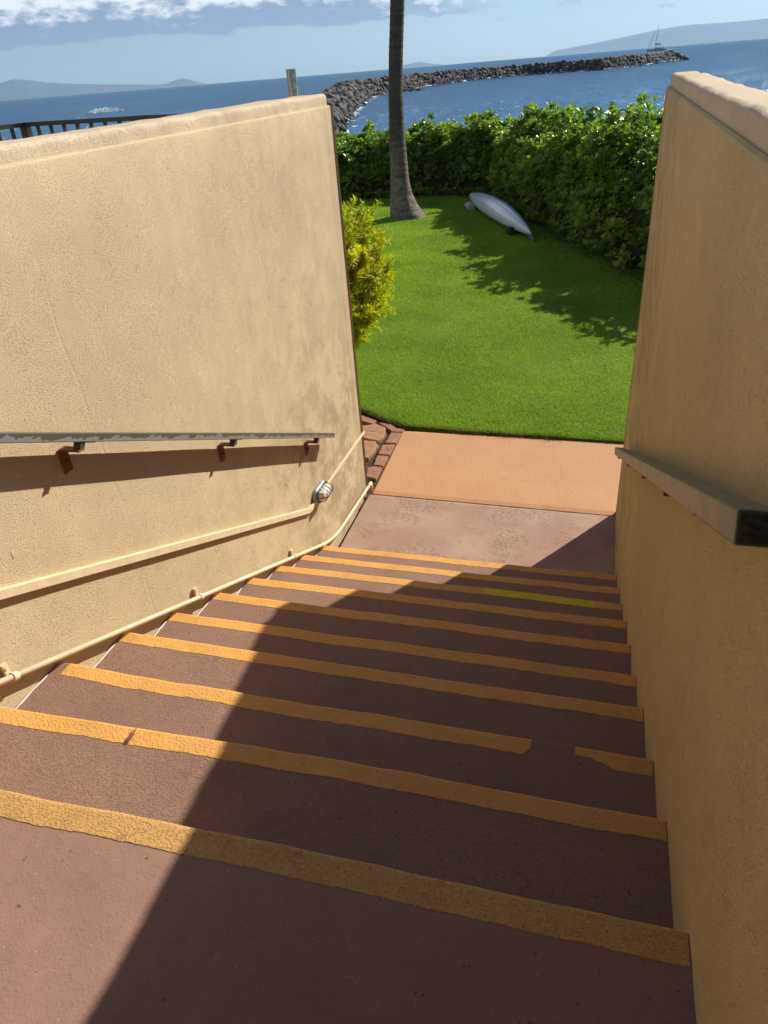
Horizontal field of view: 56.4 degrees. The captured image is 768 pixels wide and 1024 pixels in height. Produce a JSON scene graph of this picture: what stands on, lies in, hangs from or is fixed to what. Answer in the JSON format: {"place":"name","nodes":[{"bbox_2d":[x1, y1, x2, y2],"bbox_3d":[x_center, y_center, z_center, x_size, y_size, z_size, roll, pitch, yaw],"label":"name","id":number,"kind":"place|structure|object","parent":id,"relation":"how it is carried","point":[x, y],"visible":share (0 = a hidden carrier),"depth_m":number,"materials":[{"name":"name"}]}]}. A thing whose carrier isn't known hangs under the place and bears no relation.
{"place":"outdoors","nodes":[
{"label":"outdoors","id":0,"kind":"place"},
{"bbox_2d":[0,113,185,140],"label":"railing","id":1,"kind":"object","parent":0,"point":[26,130],"visible":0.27,"depth_m":8.73,"materials":[{"name":"paint"}]},
{"bbox_2d":[0,79,204,100],"bbox_3d":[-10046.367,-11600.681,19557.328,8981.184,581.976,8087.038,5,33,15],"label":"hills","id":2,"kind":"structure","parent":0,"point":[14,89],"depth_m":19344.93,"materials":[{"name":"blue"}]},
{"bbox_2d":[338,510,360,546],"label":"ground","id":3,"kind":"structure","parent":0,"point":[348,531],"depth_m":5.98,"materials":[{"name":"soil"}]},
{"bbox_2d":[0,94,368,708],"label":"stair wall","id":4,"kind":"structure","parent":3,"relation":"on","point":[187,272],"depth_m":3.31,"materials":[{"name":"beige paint"}]},
{"bbox_2d":[0,432,334,473],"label":"handrail","id":5,"kind":"object","parent":4,"relation":"attached to","point":[79,439],"visible":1,"depth_m":2.94,"materials":[{"name":"grey metal"}]},
{"bbox_2d":[0,431,364,599],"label":"conduit","id":6,"kind":"object","parent":4,"relation":"attached to","point":[38,583],"visible":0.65,"depth_m":3.21,"materials":[{"name":"beige metal"}]},
{"bbox_2d":[0,481,373,685],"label":"water pipe","id":7,"kind":"object","parent":4,"relation":"attached to","point":[9,675],"visible":1,"depth_m":3.31,"materials":[{"name":"beige metal"}]},
{"bbox_2d":[286,69,297,96],"bbox_3d":[-1.181,-4.826,10.915,0.142,3.295,0.122,5,33,15],"label":"post","id":8,"kind":"object","parent":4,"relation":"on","point":[292,82],"visible":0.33,"depth_m":10.09,"materials":[{"name":"white paint"}]},
{"bbox_2d":[312,480,332,503],"bbox_3d":[-0.438,-0.146,5.252,0.101,0.114,0.234,5,33,15],"label":"bulkhead lamp","id":9,"kind":"object","parent":4,"relation":"attached to","point":[322,490],"visible":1,"depth_m":5.20,"materials":[{"name":"glass"}]},
{"bbox_2d":[0,546,696,1023],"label":"staircase","id":10,"kind":"structure","parent":3,"relation":"on","point":[328,784],"depth_m":1.93,"materials":[{"name":"brown paint"}]},
{"bbox_2d":[125,728,136,742],"bbox_3d":[-0.784,0.694,2.227,0.016,0.013,0.059,9,34,21],"label":"dry leaf","id":11,"kind":"object","parent":10,"relation":"on","point":[130,736],"visible":1,"depth_m":2.22,"materials":[{"name":"brown plant"}]},
{"bbox_2d":[340,495,615,574],"bbox_3d":[0.731,0.312,5.638,2.110,0.152,1.236,5,33,15],"label":"landing","id":12,"kind":"object","parent":3,"relation":"on","point":[556,540],"visible":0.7,"depth_m":5.71,"materials":[{"name":"paint"}]},
{"bbox_2d":[336,92,663,269],"bbox_3d":[3.113,-7.934,15.904,7.787,2.945,25.347,-25,37,-30],"label":"hedge","id":13,"kind":"object","parent":3,"relation":"on","point":[592,188],"visible":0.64,"depth_m":15.43,"materials":[{"name":"green plant"}]},
{"bbox_2d":[615,71,767,1023],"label":"stair wall","id":14,"kind":"structure","parent":3,"relation":"on","point":[693,594],"depth_m":1.67,"materials":[{"name":"beige paint"}]},
{"bbox_2d":[614,447,767,547],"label":"handrail","id":15,"kind":"object","parent":14,"relation":"attached to","point":[734,518],"visible":1,"depth_m":1.10,"materials":[{"name":"grey paint"}]},
{"bbox_2d":[359,412,407,508],"bbox_3d":[-1.721,-1.139,8.223,4.200,0.001,3.600,5,33,15],"label":"brick edging","id":16,"kind":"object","parent":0,"point":[372,460],"depth_m":7.07,"materials":[{"name":"brown brick"}]},
{"bbox_2d":[362,416,376,424],"bbox_3d":[-0.219,-0.992,7.771,0.363,0.056,0.102,22,40,36],"label":"edging brick","id":17,"kind":"object","parent":16,"relation":"on","point":[367,420],"visible":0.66,"depth_m":7.70,"materials":[{"name":"brick"}]},
{"bbox_2d":[364,440,378,461],"bbox_3d":[-0.209,-0.603,7.134,0.277,0.064,0.379,5,33,15],"label":"flagstone","id":18,"kind":"object","parent":16,"relation":"on","point":[371,448],"visible":0.41,"depth_m":7.11,"materials":[{"name":"stone"}]},
{"bbox_2d":[363,424,385,443],"bbox_3d":[-0.166,-0.813,7.467,0.389,0.064,0.390,5,33,15],"label":"flagstone","id":19,"kind":"object","parent":16,"relation":"on","point":[375,432],"visible":0.67,"depth_m":7.41,"materials":[{"name":"stone"}]},
{"bbox_2d":[367,466,382,481],"bbox_3d":[-0.107,-0.353,6.723,0.142,0.057,0.232,5,33,15],"label":"edging brick","id":20,"kind":"object","parent":16,"relation":"on","point":[373,473],"visible":0.86,"depth_m":6.70,"materials":[{"name":"brick"}]},
{"bbox_2d":[361,413,397,490],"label":"mulch","id":21,"kind":"object","parent":16,"relation":"on","point":[376,453],"visible":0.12,"depth_m":7.07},
{"bbox_2d":[373,455,388,468],"bbox_3d":[-0.034,-0.475,6.912,0.118,0.056,0.212,5,33,15],"label":"edging brick","id":22,"kind":"object","parent":16,"relation":"on","point":[380,461],"visible":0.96,"depth_m":6.89,"materials":[{"name":"brick"}]},
{"bbox_2d":[378,444,394,457],"bbox_3d":[0.025,-0.602,7.109,0.123,0.056,0.224,5,33,15],"label":"edging brick","id":23,"kind":"object","parent":16,"relation":"on","point":[387,450],"visible":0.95,"depth_m":7.08,"materials":[{"name":"brick"}]},
{"bbox_2d":[378,422,396,432],"bbox_3d":[0.046,-0.893,7.578,0.080,0.055,0.286,-21,35,-24],"label":"edging brick","id":24,"kind":"object","parent":16,"relation":"on","point":[390,428],"visible":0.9,"depth_m":7.54,"materials":[{"name":"brick"}]},
{"bbox_2d":[385,433,401,444],"bbox_3d":[0.100,-0.738,7.321,0.118,0.055,0.249,5,33,15],"label":"edging brick","id":25,"kind":"object","parent":16,"relation":"on","point":[393,438],"visible":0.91,"depth_m":7.29,"materials":[{"name":"brick"}]},
{"bbox_2d":[393,428,404,432],"bbox_3d":[0.155,-0.826,7.456,0.094,0.054,0.090,14,36,27],"label":"edging brick","id":26,"kind":"object","parent":16,"relation":"on","point":[398,430],"visible":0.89,"depth_m":7.44,"materials":[{"name":"brick"}]},
{"bbox_2d":[0,39,767,140],"bbox_3d":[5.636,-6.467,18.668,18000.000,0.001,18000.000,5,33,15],"label":"sea","id":27,"kind":"structure","parent":0,"point":[744,62],"depth_m":173.49,"materials":[{"name":"blue liquid"}]},
{"bbox_2d":[86,107,122,113],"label":"breaking wave","id":28,"kind":"object","parent":27,"relation":"on","point":[99,110],"visible":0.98,"depth_m":191.78,"materials":[{"name":"liquid"}]},
{"bbox_2d":[346,60,677,132],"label":"waterline foam","id":29,"kind":"object","parent":27,"relation":"on","point":[356,112],"visible":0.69,"depth_m":143.01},
{"bbox_2d":[420,61,638,83],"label":"breakwater","id":30,"kind":"object","parent":27,"relation":"in","point":[528,70],"visible":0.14,"depth_m":225.27,"materials":[{"name":"grey stone"}]},
{"bbox_2d":[321,50,688,135],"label":"breakwater boulders","id":31,"kind":"object","parent":30,"relation":"on","point":[411,83],"visible":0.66,"depth_m":217.18,"materials":[{"name":"grey stone"}]},
{"bbox_2d":[325,93,338,103],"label":"boulder","id":32,"kind":"object","parent":31,"relation":"on","point":[328,95],"visible":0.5,"depth_m":83.14,"materials":[{"name":"grey stone"}]},
{"bbox_2d":[334,114,339,122],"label":"boulder","id":33,"kind":"object","parent":31,"relation":"on","point":[336,119],"visible":0.47,"depth_m":67.07,"materials":[{"name":"grey stone"}]},
{"bbox_2d":[334,93,344,101],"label":"boulder","id":34,"kind":"object","parent":31,"relation":"on","point":[341,98],"visible":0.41,"depth_m":89.62,"materials":[{"name":"grey stone"}]},
{"bbox_2d":[354,79,362,84],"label":"boulder","id":35,"kind":"object","parent":31,"relation":"on","point":[358,81],"visible":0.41,"depth_m":150.81,"materials":[{"name":"grey stone"}]},
{"bbox_2d":[646,26,665,51],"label":"catamaran","id":36,"kind":"object","parent":27,"relation":"on","point":[659,48],"visible":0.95,"depth_m":996.34,"materials":[{"name":"fabric"}]},
{"bbox_2d":[0,0,767,93],"label":"sky","id":37,"kind":"structure","parent":0,"point":[146,42],"materials":[{"name":"blue"}]},
{"bbox_2d":[403,62,442,67],"bbox_3d":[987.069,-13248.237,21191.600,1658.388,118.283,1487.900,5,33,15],"label":"islet","id":38,"kind":"object","parent":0,"point":[417,64],"visible":0.82,"depth_m":20989.48,"materials":[{"name":"blue"}]},
{"bbox_2d":[341,194,643,443],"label":"lawn","id":39,"kind":"structure","parent":0,"point":[530,349],"depth_m":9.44,"materials":[{"name":"green plant"}]},
{"bbox_2d":[342,195,397,349],"bbox_3d":[-0.771,-2.737,8.474,1.960,2.170,2.001,5,33,15],"label":"golden shrub","id":40,"kind":"object","parent":39,"relation":"on","point":[370,274],"visible":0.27,"depth_m":8.13,"materials":[{"name":"yellow plant"}]},
{"bbox_2d":[388,0,425,220],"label":"palm tree","id":41,"kind":"object","parent":39,"relation":"on","point":[404,205],"visible":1,"depth_m":16.88,"materials":[{"name":"brown plant"}]},
{"bbox_2d":[361,407,565,439],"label":"edge grass","id":42,"kind":"structure","parent":39,"relation":"on","point":[433,428],"depth_m":7.29,"materials":[{"name":"plant"}]},
{"bbox_2d":[465,202,474,210],"bbox_3d":[2.172,-7.840,18.315,0.180,0.180,0.560,-9,32,-7],"label":"float buoy","id":43,"kind":"object","parent":39,"relation":"on","point":[470,206],"visible":1,"depth_m":18.10,"materials":[{"name":"white plastic"}]},
{"bbox_2d":[342,192,644,286],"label":"leaf litter","id":44,"kind":"object","parent":39,"relation":"on","point":[442,194],"visible":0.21,"depth_m":13.91,"materials":[{"name":"plant"}]},
{"bbox_2d":[366,249,621,420],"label":"fallen leaves","id":45,"kind":"object","parent":39,"relation":"on","point":[492,344],"visible":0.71,"depth_m":9.38,"materials":[{"name":"green plant"}]},
{"bbox_2d":[469,193,533,242],"bbox_3d":[2.634,-7.036,16.660,0.467,0.432,5.556,-7,32,-4],"label":"kayak","id":46,"kind":"object","parent":39,"relation":"on","point":[499,210],"visible":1,"depth_m":16.01,"materials":[{"name":"grey plastic"}]},
{"bbox_2d":[506,226,521,234],"bbox_3d":[2.796,-6.012,15.277,0.340,0.160,0.200,-10,32,-9],"label":"support block","id":47,"kind":"object","parent":39,"relation":"on","point":[510,230],"depth_m":15.20,"materials":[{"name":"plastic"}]},
{"bbox_2d":[577,104,605,135],"bbox_3d":[4.029,-6.697,14.133,0.548,2.382,0.604,5,33,15],"label":"sapling","id":48,"kind":"object","parent":39,"relation":"on","point":[589,115],"visible":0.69,"depth_m":13.55,"materials":[{"name":"green plant"}]},
{"bbox_2d":[615,108,657,130],"bbox_3d":[4.668,-6.445,13.608,0.812,2.213,0.606,5,33,15],"label":"shrub","id":49,"kind":"object","parent":39,"relation":"on","point":[619,116],"visible":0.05,"depth_m":13.12,"materials":[{"name":"green plant"}]},
{"bbox_2d":[372,431,623,515],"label":"path","id":50,"kind":"structure","parent":0,"point":[580,477],"depth_m":6.54,"materials":[{"name":"orange concrete"}]},
{"bbox_2d":[407,425,623,441],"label":"verge grass","id":51,"kind":"structure","parent":0,"point":[522,434],"depth_m":7.11,"materials":[{"name":"green plant"}]},
{"bbox_2d":[547,18,767,55],"bbox_3d":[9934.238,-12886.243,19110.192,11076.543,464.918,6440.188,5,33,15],"label":"island","id":52,"kind":"structure","parent":0,"point":[713,33],"depth_m":18766.40,"materials":[{"name":"blue"}]}
]}

